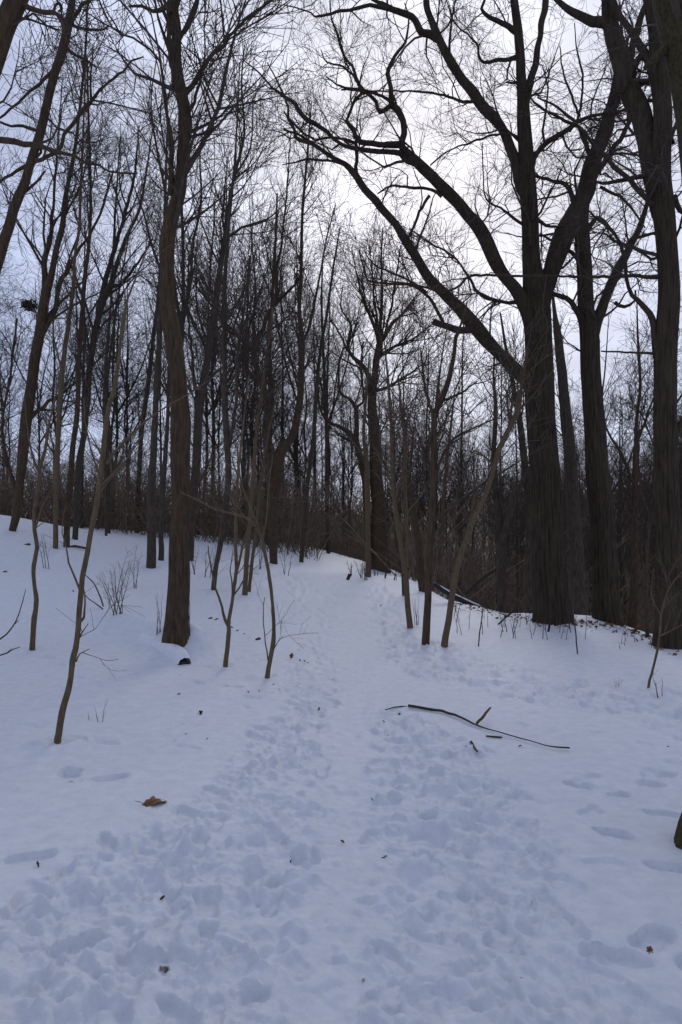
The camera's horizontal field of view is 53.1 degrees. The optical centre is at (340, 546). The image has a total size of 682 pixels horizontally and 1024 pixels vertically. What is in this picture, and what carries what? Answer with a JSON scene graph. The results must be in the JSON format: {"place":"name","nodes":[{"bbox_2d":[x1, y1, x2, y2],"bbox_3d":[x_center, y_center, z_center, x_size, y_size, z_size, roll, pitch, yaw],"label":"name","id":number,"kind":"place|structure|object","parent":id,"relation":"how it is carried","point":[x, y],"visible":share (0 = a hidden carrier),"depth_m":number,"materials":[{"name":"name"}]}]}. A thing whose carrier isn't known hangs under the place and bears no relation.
{"place":"outdoors","nodes":[
{"label":"outdoors","id":0,"kind":"place"},
{"bbox_2d":[0,491,681,1023],"bbox_3d":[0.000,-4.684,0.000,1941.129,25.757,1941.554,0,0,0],"label":"snowy ground","id":1,"kind":"structure","parent":0,"point":[508,879],"depth_m":4.18,"materials":[{"name":"white snow"}]},
{"bbox_2d":[0,246,33,492],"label":"woodland tree","id":2,"kind":"object","parent":1,"relation":"on","point":[10,352],"visible":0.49,"depth_m":43.75,"materials":[{"name":"brown plant"}]},
{"bbox_2d":[0,334,43,491],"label":"woodland tree","id":3,"kind":"object","parent":1,"relation":"on","point":[9,405],"visible":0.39,"depth_m":48.57,"materials":[{"name":"brown plant"}]},
{"bbox_2d":[0,97,52,424],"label":"woodland tree","id":4,"kind":"object","parent":1,"relation":"on","point":[20,210],"visible":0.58,"depth_m":41.84,"materials":[{"name":"brown plant"}]},
{"bbox_2d":[5,352,81,650],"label":"sapling","id":5,"kind":"object","parent":1,"relation":"on","point":[33,576],"visible":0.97,"depth_m":9.19,"materials":[{"name":"brown plant"}]},
{"bbox_2d":[14,366,88,470],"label":"woodland tree","id":6,"kind":"object","parent":1,"relation":"on","point":[43,430],"visible":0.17,"depth_m":54.22,"materials":[{"name":"brown plant"}]},
{"bbox_2d":[0,235,122,472],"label":"woodland tree","id":7,"kind":"object","parent":1,"relation":"on","point":[54,384],"visible":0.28,"depth_m":39.12,"materials":[{"name":"brown plant"}]},
{"bbox_2d":[0,243,129,478],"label":"woodland tree","id":8,"kind":"object","parent":1,"relation":"on","point":[37,399],"visible":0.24,"depth_m":51.87,"materials":[{"name":"brown plant"}]},
{"bbox_2d":[7,165,140,527],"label":"woodland tree","id":9,"kind":"object","parent":1,"relation":"on","point":[82,468],"visible":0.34,"depth_m":29.39,"materials":[{"name":"brown plant"}]},
{"bbox_2d":[0,0,148,531],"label":"forked tree","id":10,"kind":"object","parent":1,"relation":"on","point":[33,373],"visible":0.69,"depth_m":21.12,"materials":[{"name":"brown plant"}]},
{"bbox_2d":[23,23,132,548],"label":"slim tree","id":11,"kind":"object","parent":1,"relation":"on","point":[59,411],"visible":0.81,"depth_m":20.26,"materials":[{"name":"brown plant"}]},
{"bbox_2d":[13,4,144,547],"bbox_3d":[-7.663,-8.207,20.671,3.930,17.150,3.822,0,0,-37],"label":"slim tree","id":12,"kind":"object","parent":1,"relation":"on","point":[79,366],"visible":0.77,"depth_m":20.67,"materials":[{"name":"brown plant"}]},
{"bbox_2d":[0,0,160,250],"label":"leaning tree","id":13,"kind":"object","parent":1,"relation":"on","point":[11,14],"visible":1,"depth_m":6.17,"materials":[{"name":"brown plant"}]},
{"bbox_2d":[18,235,162,526],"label":"woodland tree","id":14,"kind":"object","parent":1,"relation":"on","point":[115,397],"visible":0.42,"depth_m":33.67,"materials":[{"name":"brown plant"}]},
{"bbox_2d":[0,0,208,275],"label":"leaning tree","id":15,"kind":"object","parent":1,"relation":"on","point":[23,186],"visible":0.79,"depth_m":9.41,"materials":[{"name":"brown plant"}]},
{"bbox_2d":[74,125,138,535],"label":"slender tree","id":16,"kind":"object","parent":1,"relation":"on","point":[104,411],"visible":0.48,"depth_m":26.18,"materials":[{"name":"brown plant"}]},
{"bbox_2d":[69,350,150,472],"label":"woodland tree","id":17,"kind":"object","parent":1,"relation":"on","point":[113,426],"visible":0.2,"depth_m":55.05,"materials":[{"name":"brown plant"}]},
{"bbox_2d":[66,239,163,502],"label":"woodland tree","id":18,"kind":"object","parent":1,"relation":"on","point":[126,429],"visible":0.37,"depth_m":49.24,"materials":[{"name":"brown plant"}]},
{"bbox_2d":[96,547,134,614],"bbox_3d":[-3.673,0.559,11.153,0.709,1.211,0.410,0,0,0],"label":"bare shrub","id":19,"kind":"object","parent":1,"relation":"on","point":[126,586],"visible":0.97,"depth_m":11.18,"materials":[{"name":"brown plant"}]},
{"bbox_2d":[83,207,150,533],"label":"slender tree","id":20,"kind":"object","parent":1,"relation":"on","point":[109,425],"visible":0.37,"depth_m":27.85,"materials":[{"name":"brown plant"}]},
{"bbox_2d":[46,67,197,539],"bbox_3d":[-7.005,-7.783,22.215,4.270,15.837,4.896,0,0,41],"label":"forked tree","id":21,"kind":"object","parent":1,"relation":"on","point":[88,381],"visible":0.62,"depth_m":22.46,"materials":[{"name":"brown plant"}]},
{"bbox_2d":[92,305,166,486],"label":"woodland tree","id":22,"kind":"object","parent":1,"relation":"on","point":[136,426],"visible":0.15,"depth_m":55.38,"materials":[{"name":"brown plant"}]},
{"bbox_2d":[75,240,195,484],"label":"woodland tree","id":23,"kind":"object","parent":1,"relation":"on","point":[120,377],"visible":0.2,"depth_m":50.31,"materials":[{"name":"brown plant"}]},
{"bbox_2d":[40,197,235,743],"bbox_3d":[-1.723,-0.479,5.550,1.630,4.810,1.044,0,0,0],"label":"sapling","id":24,"kind":"object","parent":1,"relation":"on","point":[100,486],"visible":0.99,"depth_m":5.42,"materials":[{"name":"brown plant"}]},
{"bbox_2d":[114,340,163,484],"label":"woodland tree","id":25,"kind":"object","parent":1,"relation":"on","point":[138,408],"visible":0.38,"depth_m":51.87,"materials":[{"name":"brown plant"}]},
{"bbox_2d":[126,151,187,532],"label":"slender tree","id":26,"kind":"object","parent":1,"relation":"on","point":[147,389],"visible":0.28,"depth_m":31.13,"materials":[{"name":"brown plant"}]},
{"bbox_2d":[109,264,204,484],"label":"woodland tree","id":27,"kind":"object","parent":1,"relation":"on","point":[159,419],"visible":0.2,"depth_m":48.52,"materials":[{"name":"brown plant"}]},
{"bbox_2d":[137,634,189,664],"bbox_3d":[-2.448,1.501,9.470,0.273,0.441,1.378,0,0,-39],"label":"fallen log","id":28,"kind":"object","parent":1,"relation":"on","point":[177,654],"visible":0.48,"depth_m":9.20,"materials":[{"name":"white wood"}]},
{"bbox_2d":[134,180,199,560],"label":"beech tree","id":29,"kind":"object","parent":1,"relation":"on","point":[161,512],"visible":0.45,"depth_m":21.10,"materials":[{"name":"brown plant"}]},
{"bbox_2d":[72,10,266,401],"bbox_3d":[-8.704,-12.076,30.854,9.611,26.264,11.349,0,0,2],"label":"woodland tree","id":30,"kind":"object","parent":1,"relation":"on","point":[195,221],"visible":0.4,"depth_m":30.09,"materials":[{"name":"brown plant"}]},
{"bbox_2d":[126,95,218,568],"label":"beech tree","id":31,"kind":"object","parent":1,"relation":"on","point":[151,535],"visible":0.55,"depth_m":19.25,"materials":[{"name":"brown plant"}]},
{"bbox_2d":[0,380,381,560],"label":"undergrowth","id":32,"kind":"object","parent":1,"relation":"on","point":[209,523],"visible":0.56,"depth_m":31.09,"materials":[{"name":"brown plant"}]},
{"bbox_2d":[66,0,316,646],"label":"maple tree","id":33,"kind":"object","parent":1,"relation":"on","point":[176,630],"visible":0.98,"depth_m":9.35,"materials":[{"name":"brown plant"}]},
{"bbox_2d":[135,246,284,479],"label":"woodland tree","id":34,"kind":"object","parent":1,"relation":"on","point":[210,417],"visible":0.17,"depth_m":43.94,"materials":[{"name":"brown plant"}]},
{"bbox_2d":[188,362,240,514],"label":"woodland tree","id":35,"kind":"object","parent":1,"relation":"on","point":[208,436],"visible":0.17,"depth_m":54.23,"materials":[{"name":"brown plant"}]},
{"bbox_2d":[186,280,257,467],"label":"woodland tree","id":36,"kind":"object","parent":1,"relation":"on","point":[207,425],"visible":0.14,"depth_m":47.71,"materials":[{"name":"brown plant"}]},
{"bbox_2d":[178,247,287,509],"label":"woodland tree","id":37,"kind":"object","parent":1,"relation":"on","point":[201,368],"visible":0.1,"depth_m":57.02,"materials":[{"name":"brown plant"}]},
{"bbox_2d":[129,1,338,560],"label":"ash tree","id":38,"kind":"object","parent":1,"relation":"on","point":[199,400],"visible":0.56,"depth_m":22.28,"materials":[{"name":"brown plant"}]},
{"bbox_2d":[205,364,263,666],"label":"sapling","id":39,"kind":"object","parent":1,"relation":"on","point":[227,621],"visible":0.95,"depth_m":8.81,"materials":[{"name":"brown plant"}]},
{"bbox_2d":[149,158,327,538],"bbox_3d":[-5.604,-9.971,36.903,9.075,22.336,8.100,0,0,-39],"label":"woodland tree","id":40,"kind":"object","parent":1,"relation":"on","point":[240,395],"visible":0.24,"depth_m":37.15,"materials":[{"name":"brown plant"}]},
{"bbox_2d":[157,155,319,534],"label":"woodland tree","id":41,"kind":"object","parent":1,"relation":"on","point":[213,406],"visible":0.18,"depth_m":39.79,"materials":[{"name":"brown plant"}]},
{"bbox_2d":[180,402,310,678],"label":"sapling","id":42,"kind":"object","parent":1,"relation":"on","point":[273,629],"visible":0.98,"depth_m":8.05,"materials":[{"name":"brown plant"}]},
{"bbox_2d":[209,312,289,476],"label":"woodland tree","id":43,"kind":"object","parent":1,"relation":"on","point":[239,412],"visible":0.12,"depth_m":39.66,"materials":[{"name":"brown plant"}]},
{"bbox_2d":[192,131,315,537],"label":"woodland tree","id":44,"kind":"object","parent":1,"relation":"on","point":[244,439],"visible":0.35,"depth_m":34.86,"materials":[{"name":"brown plant"}]},
{"bbox_2d":[155,0,355,589],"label":"ash tree","id":45,"kind":"object","parent":1,"relation":"on","point":[221,315],"visible":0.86,"depth_m":16.94,"materials":[{"name":"brown plant"}]},
{"bbox_2d":[236,307,282,594],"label":"sapling","id":46,"kind":"object","parent":1,"relation":"on","point":[247,548],"visible":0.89,"depth_m":17.01,"materials":[{"name":"brown plant"}]},
{"bbox_2d":[248,383,278,591],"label":"sapling","id":47,"kind":"object","parent":1,"relation":"on","point":[257,518],"visible":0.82,"depth_m":17.54,"materials":[{"name":"brown plant"}]},
{"bbox_2d":[175,36,353,563],"bbox_3d":[-2.909,-8.967,25.136,6.949,19.882,5.249,0,0,0],"label":"twin tree","id":48,"kind":"object","parent":1,"relation":"on","point":[275,475],"visible":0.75,"depth_m":24.94,"materials":[{"name":"brown plant"}]},
{"bbox_2d":[207,259,323,516],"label":"woodland tree","id":49,"kind":"object","parent":1,"relation":"on","point":[247,442],"visible":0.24,"depth_m":36.97,"materials":[{"name":"brown plant"}]},
{"bbox_2d":[218,188,323,544],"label":"woodland tree","id":50,"kind":"object","parent":1,"relation":"on","point":[266,382],"visible":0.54,"depth_m":31.75,"materials":[{"name":"brown plant"}]},
{"bbox_2d":[240,142,315,544],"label":"dark tree","id":51,"kind":"object","parent":1,"relation":"on","point":[266,310],"visible":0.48,"depth_m":32.93,"materials":[{"name":"brown plant"}]},
{"bbox_2d":[229,234,337,542],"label":"woodland tree","id":52,"kind":"object","parent":1,"relation":"on","point":[287,408],"visible":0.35,"depth_m":38.43,"materials":[{"name":"brown plant"}]},
{"bbox_2d":[257,340,336,496],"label":"woodland tree","id":53,"kind":"object","parent":1,"relation":"on","point":[304,452],"visible":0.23,"depth_m":48.32,"materials":[{"name":"brown plant"}]},
{"bbox_2d":[230,167,369,509],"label":"woodland tree","id":54,"kind":"object","parent":1,"relation":"on","point":[295,449],"visible":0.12,"depth_m":48.92,"materials":[{"name":"brown plant"}]},
{"bbox_2d":[272,331,347,543],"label":"woodland tree","id":55,"kind":"object","parent":1,"relation":"on","point":[297,457],"visible":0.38,"depth_m":43.40,"materials":[{"name":"brown plant"}]},
{"bbox_2d":[285,265,356,533],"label":"woodland tree","id":56,"kind":"object","parent":1,"relation":"on","point":[316,446],"visible":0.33,"depth_m":44.88,"materials":[{"name":"brown plant"}]},
{"bbox_2d":[306,234,343,553],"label":"slim tree","id":57,"kind":"object","parent":1,"relation":"on","point":[326,473],"visible":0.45,"depth_m":35.04,"materials":[{"name":"brown plant"}]},
{"bbox_2d":[297,224,353,562],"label":"slim tree","id":58,"kind":"object","parent":1,"relation":"on","point":[309,469],"visible":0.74,"depth_m":27.51,"materials":[{"name":"brown plant"}]},
{"bbox_2d":[279,247,394,541],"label":"woodland tree","id":59,"kind":"object","parent":1,"relation":"on","point":[343,378],"visible":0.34,"depth_m":46.79,"materials":[{"name":"brown plant"}]},
{"bbox_2d":[312,344,366,534],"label":"woodland tree","id":60,"kind":"object","parent":1,"relation":"on","point":[343,481],"visible":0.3,"depth_m":59.71,"materials":[{"name":"brown plant"}]},
{"bbox_2d":[289,296,392,569],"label":"crooked tree","id":61,"kind":"object","parent":1,"relation":"on","point":[355,434],"visible":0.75,"depth_m":31.10,"materials":[{"name":"brown plant"}]},
{"bbox_2d":[323,390,361,533],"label":"woodland tree","id":62,"kind":"object","parent":1,"relation":"on","point":[342,466],"visible":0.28,"depth_m":61.67,"materials":[{"name":"brown plant"}]},
{"bbox_2d":[317,351,368,538],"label":"woodland tree","id":63,"kind":"object","parent":1,"relation":"on","point":[349,454],"visible":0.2,"depth_m":66.56,"materials":[{"name":"brown plant"}]},
{"bbox_2d":[321,348,383,576],"bbox_3d":[0.451,-2.630,22.560,2.170,8.003,2.033,0,0,0],"label":"grey stem","id":64,"kind":"object","parent":1,"relation":"on","point":[367,519],"visible":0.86,"depth_m":22.61,"materials":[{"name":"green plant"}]},
{"bbox_2d":[328,362,386,555],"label":"woodland tree","id":65,"kind":"object","parent":1,"relation":"on","point":[354,465],"visible":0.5,"depth_m":44.91,"materials":[{"name":"brown plant"}]},
{"bbox_2d":[328,354,434,561],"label":"woodland tree","id":66,"kind":"object","parent":1,"relation":"on","point":[394,428],"visible":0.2,"depth_m":41.48,"materials":[{"name":"brown plant"}]},
{"bbox_2d":[288,494,476,581],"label":"undergrowth","id":67,"kind":"object","parent":1,"relation":"on","point":[341,546],"visible":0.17,"depth_m":38.89,"materials":[{"name":"brown plant"}]},
{"bbox_2d":[304,196,467,573],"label":"crest oak","id":68,"kind":"object","parent":1,"relation":"on","point":[378,529],"visible":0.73,"depth_m":31.59,"materials":[{"name":"brown plant"}]},
{"bbox_2d":[379,390,429,592],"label":"dark tree","id":69,"kind":"object","parent":1,"relation":"on","point":[419,554],"visible":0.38,"depth_m":20.45,"materials":[{"name":"brown plant"}]},
{"bbox_2d":[344,273,466,628],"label":"young tree","id":70,"kind":"object","parent":1,"relation":"on","point":[404,550],"visible":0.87,"depth_m":13.06,"materials":[{"name":"brown plant"}]},
{"bbox_2d":[372,387,439,595],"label":"young tree","id":71,"kind":"object","parent":1,"relation":"on","point":[409,479],"visible":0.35,"depth_m":18.58,"materials":[{"name":"brown plant"}]},
{"bbox_2d":[367,289,463,513],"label":"woodland tree","id":72,"kind":"object","parent":1,"relation":"on","point":[394,317],"visible":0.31,"depth_m":39.49,"materials":[{"name":"brown plant"}]},
{"bbox_2d":[380,274,485,515],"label":"woodland tree","id":73,"kind":"object","parent":1,"relation":"on","point":[428,472],"visible":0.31,"depth_m":49.49,"materials":[{"name":"brown plant"}]},
{"bbox_2d":[412,441,470,582],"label":"woodland tree","id":74,"kind":"object","parent":1,"relation":"on","point":[441,499],"visible":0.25,"depth_m":52.54,"materials":[{"name":"brown plant"}]},
{"bbox_2d":[207,0,678,625],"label":"oak tree","id":75,"kind":"object","parent":1,"relation":"on","point":[547,534],"visible":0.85,"depth_m":13.12,"materials":[{"name":"brown plant"}]},
{"bbox_2d":[419,391,469,590],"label":"young tree","id":76,"kind":"object","parent":1,"relation":"on","point":[442,525],"visible":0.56,"depth_m":31.60,"materials":[{"name":"brown plant"}]},
{"bbox_2d":[396,257,500,594],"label":"woodland tree","id":77,"kind":"object","parent":1,"relation":"on","point":[461,495],"visible":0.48,"depth_m":32.56,"materials":[{"name":"brown plant"}]},
{"bbox_2d":[427,420,469,584],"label":"woodland tree","id":78,"kind":"object","parent":1,"relation":"on","point":[446,531],"visible":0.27,"depth_m":47.93,"materials":[{"name":"brown plant"}]},
{"bbox_2d":[257,436,655,633],"bbox_3d":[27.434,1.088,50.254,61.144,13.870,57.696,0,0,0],"label":"undergrowth","id":79,"kind":"object","parent":1,"relation":"on","point":[469,567],"visible":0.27,"depth_m":31.30,"materials":[{"name":"brown plant"}]},
{"bbox_2d":[434,423,482,571],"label":"woodland tree","id":80,"kind":"object","parent":1,"relation":"on","point":[459,491],"visible":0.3,"depth_m":43.44,"materials":[{"name":"brown plant"}]},
{"bbox_2d":[356,276,579,644],"bbox_3d":[1.943,-1.258,10.918,3.440,6.366,2.317,0,0,27],"label":"young tree","id":81,"kind":"object","parent":1,"relation":"on","point":[435,465],"visible":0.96,"depth_m":11.04,"materials":[{"name":"brown plant"}]},
{"bbox_2d":[388,307,564,647],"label":"young tree","id":82,"kind":"object","parent":1,"relation":"on","point":[512,420],"visible":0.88,"depth_m":10.82,"materials":[{"name":"brown plant"}]},
{"bbox_2d":[385,704,569,748],"bbox_3d":[1.211,1.548,6.113,0.444,0.148,2.000,0,0,-42],"label":"fallen branch","id":83,"kind":"object","parent":1,"relation":"on","point":[450,713],"visible":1,"depth_m":6.20,"materials":[{"name":"brown wood"}]},
{"bbox_2d":[437,400,519,591],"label":"woodland tree","id":84,"kind":"object","parent":1,"relation":"on","point":[468,480],"visible":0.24,"depth_m":48.45,"materials":[{"name":"brown plant"}]},
{"bbox_2d":[444,322,525,561],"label":"woodland tree","id":85,"kind":"object","parent":1,"relation":"on","point":[501,369],"visible":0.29,"depth_m":29.83,"materials":[{"name":"brown plant"}]},
{"bbox_2d":[460,365,527,610],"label":"woodland tree","id":86,"kind":"object","parent":1,"relation":"on","point":[512,489],"visible":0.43,"depth_m":27.66,"materials":[{"name":"brown plant"}]},
{"bbox_2d":[309,0,681,649],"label":"oak tree","id":87,"kind":"object","parent":1,"relation":"on","point":[654,133],"visible":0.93,"depth_m":10.59,"materials":[{"name":"brown plant"}]},
{"bbox_2d":[474,307,532,612],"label":"bent tree","id":88,"kind":"object","parent":1,"relation":"on","point":[528,558],"visible":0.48,"depth_m":16.26,"materials":[{"name":"brown plant"}]},
{"bbox_2d":[449,326,566,611],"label":"forked tree","id":89,"kind":"object","parent":1,"relation":"on","point":[503,526],"visible":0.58,"depth_m":16.50,"materials":[{"name":"brown plant"}]},
{"bbox_2d":[472,339,564,612],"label":"woodland tree","id":90,"kind":"object","parent":1,"relation":"on","point":[517,518],"visible":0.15,"depth_m":35.49,"materials":[{"name":"brown plant"}]},
{"bbox_2d":[522,273,588,615],"bbox_3d":[5.564,-1.914,17.633,1.831,10.740,2.916,0,0,12],"label":"dead snag","id":91,"kind":"object","parent":1,"relation":"on","point":[576,555],"visible":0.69,"depth_m":17.45,"materials":[{"name":"brown wood"}]},
{"bbox_2d":[520,411,606,594],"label":"woodland tree","id":92,"kind":"object","parent":1,"relation":"on","point":[577,456],"visible":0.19,"depth_m":29.39,"materials":[{"name":"brown plant"}]},
{"bbox_2d":[454,603,678,655],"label":"leaf litter","id":93,"kind":"object","parent":1,"relation":"on","point":[606,623],"visible":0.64,"depth_m":13.01,"materials":[{"name":"brown plant"}]},
{"bbox_2d":[480,32,678,626],"bbox_3d":[4.989,-4.356,13.492,4.914,12.447,2.758,0,0,-27],"label":"oak tree","id":94,"kind":"object","parent":1,"relation":"on","point":[606,602],"visible":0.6,"depth_m":13.50,"materials":[{"name":"brown plant"}]},
{"bbox_2d":[523,415,652,574],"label":"woodland tree","id":95,"kind":"object","parent":1,"relation":"on","point":[585,551],"visible":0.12,"depth_m":36.24,"materials":[{"name":"brown plant"}]},
{"bbox_2d":[554,295,681,558],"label":"woodland tree","id":96,"kind":"object","parent":1,"relation":"on","point":[612,457],"visible":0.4,"depth_m":21.98,"materials":[{"name":"brown plant"}]},
{"bbox_2d":[580,372,655,613],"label":"woodland tree","id":97,"kind":"object","parent":1,"relation":"on","point":[621,565],"visible":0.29,"depth_m":31.80,"materials":[{"name":"brown plant"}]},
{"bbox_2d":[559,345,681,625],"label":"woodland tree","id":98,"kind":"object","parent":1,"relation":"on","point":[624,581],"visible":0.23,"depth_m":36.12,"materials":[{"name":"brown plant"}]},
{"bbox_2d":[572,268,678,627],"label":"valley tree","id":99,"kind":"object","parent":1,"relation":"on","point":[634,589],"visible":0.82,"depth_m":20.00,"materials":[{"name":"brown plant"}]},
{"bbox_2d":[575,259,681,547],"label":"woodland tree","id":100,"kind":"object","parent":1,"relation":"on","point":[646,426],"visible":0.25,"depth_m":22.77,"materials":[{"name":"brown plant"}]},
{"bbox_2d":[587,0,681,849],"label":"mossy tree","id":101,"kind":"object","parent":1,"relation":"on","point":[668,16],"visible":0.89,"depth_m":3.68,"materials":[{"name":"brown plant"}]},
{"bbox_2d":[618,408,654,637],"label":"slender tree","id":102,"kind":"object","parent":1,"relation":"on","point":[645,576],"visible":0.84,"depth_m":11.72,"materials":[{"name":"brown plant"}]},
{"bbox_2d":[646,551,681,687],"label":"sapling","id":103,"kind":"object","parent":1,"relation":"on","point":[657,648],"visible":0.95,"depth_m":7.57,"materials":[{"name":"brown plant"}]},
{"bbox_2d":[0,0,681,520],"label":"sky","id":104,"kind":"structure","parent":0,"point":[568,37],"materials":[{"name":"white"}]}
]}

